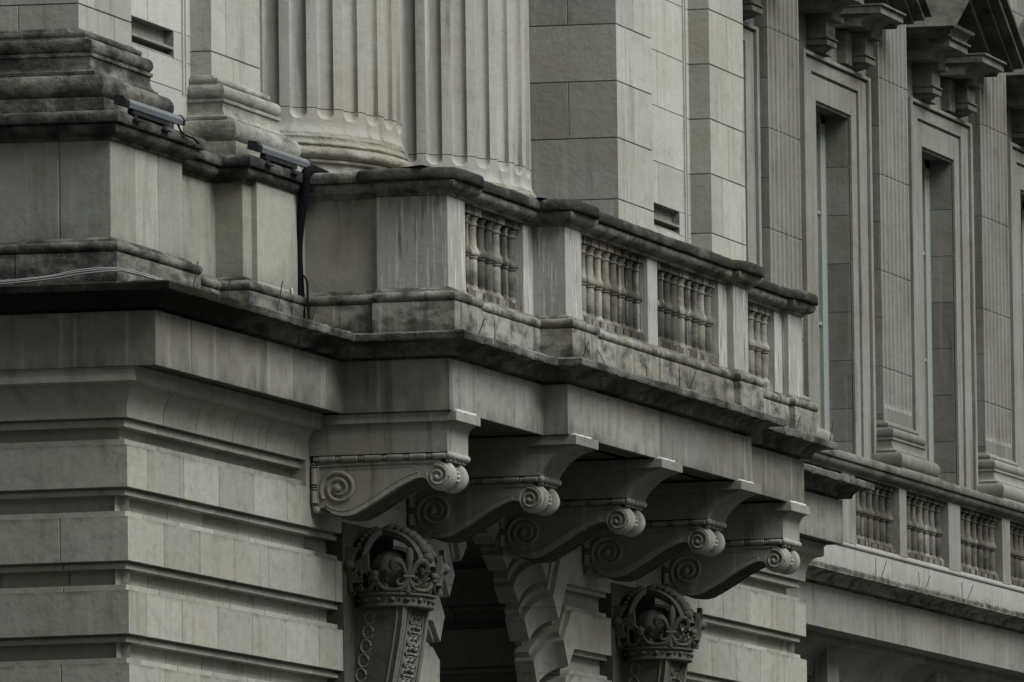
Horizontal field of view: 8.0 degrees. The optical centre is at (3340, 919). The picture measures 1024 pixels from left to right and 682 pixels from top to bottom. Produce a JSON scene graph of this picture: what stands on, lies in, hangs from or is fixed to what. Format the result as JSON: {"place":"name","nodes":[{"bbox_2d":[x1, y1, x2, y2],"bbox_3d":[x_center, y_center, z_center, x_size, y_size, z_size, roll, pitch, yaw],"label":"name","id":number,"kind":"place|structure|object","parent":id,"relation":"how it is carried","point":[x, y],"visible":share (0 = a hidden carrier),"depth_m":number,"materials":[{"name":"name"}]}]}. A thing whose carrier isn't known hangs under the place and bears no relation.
{"place":"outdoors","nodes":[
{"label":"outdoors","id":0,"kind":"place"},
{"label":"ground","id":1,"kind":"structure","parent":0,"visible":0},
{"bbox_2d":[0,0,874,681],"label":"palace pavilion","id":2,"kind":"structure","parent":1,"relation":"on","point":[390,462],"depth_m":58.41,"materials":[{"name":"stone"}]},
{"bbox_2d":[0,270,154,284],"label":"white cable","id":3,"kind":"object","parent":2,"relation":"on","point":[69,276],"visible":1,"depth_m":54.24,"materials":[{"name":"plastic"}]},
{"bbox_2d":[0,269,158,282],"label":"white cable","id":4,"kind":"object","parent":2,"relation":"on","point":[77,272],"visible":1,"depth_m":54.18,"materials":[{"name":"plastic"}]},
{"bbox_2d":[0,267,162,280],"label":"white cable","id":5,"kind":"object","parent":2,"relation":"on","point":[87,269],"visible":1,"depth_m":54.21,"materials":[{"name":"plastic"}]},
{"bbox_2d":[114,95,199,143],"bbox_3d":[-29.192,-7.338,55.026,0.124,0.233,1.272,-2,-3,0],"label":"floodlight","id":6,"kind":"object","parent":2,"relation":"attached to","point":[137,109],"visible":1,"depth_m":54.84,"materials":[{"name":"grey metal"}]},
{"bbox_2d":[247,140,312,174],"bbox_3d":[-29.189,-7.247,57.228,0.124,0.210,1.000,-2,-3,0],"label":"floodlight","id":7,"kind":"object","parent":2,"relation":"on","point":[268,155],"visible":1,"depth_m":57.13,"materials":[{"name":"grey metal"}]},
{"bbox_2d":[277,281,282,310],"bbox_3d":[-28.745,-5.829,56.344,0.069,0.348,0.014,0,-3,-34],"label":"bird rod","id":8,"kind":"object","parent":2,"relation":"on","point":[280,295],"visible":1,"depth_m":56.35,"materials":[{"name":"grey metal"}]},
{"bbox_2d":[302,274,309,319],"bbox_3d":[-29.143,-5.920,57.638,0.105,0.576,0.023,-3,-3,27],"label":"thin black cable","id":9,"kind":"object","parent":2,"relation":"hanging from","point":[307,288],"visible":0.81,"depth_m":57.63,"materials":[{"name":"rubber"}]},
{"bbox_2d":[297,165,329,318],"bbox_3d":[-29.176,-6.444,57.805,0.204,1.648,0.459,-2,-3,0],"label":"black cable","id":10,"kind":"object","parent":2,"relation":"hanging from","point":[308,172],"visible":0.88,"depth_m":57.66,"materials":[{"name":"rubber"}]},
{"bbox_2d":[741,0,1023,681],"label":"palace wing","id":11,"kind":"structure","parent":1,"relation":"on","point":[884,172],"depth_m":81.63,"materials":[{"name":"grey stone"}]},
{"bbox_2d":[741,0,763,266],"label":"window","id":12,"kind":"structure","parent":11,"relation":"in","point":[751,8],"depth_m":77.62,"materials":[{"name":"stone"}]},
{"bbox_2d":[798,0,931,458],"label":"window","id":13,"kind":"structure","parent":11,"relation":"in","point":[859,23],"depth_m":80.65,"materials":[{"name":"stone"}]},
{"bbox_2d":[906,0,1023,490],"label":"window","id":14,"kind":"structure","parent":11,"relation":"in","point":[963,42],"depth_m":84.13,"materials":[{"name":"stone"}]},
{"bbox_2d":[1006,18,1023,477],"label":"window","id":15,"kind":"structure","parent":11,"relation":"in","point":[1015,79],"depth_m":86.33,"materials":[{"name":"stone"}]}
]}

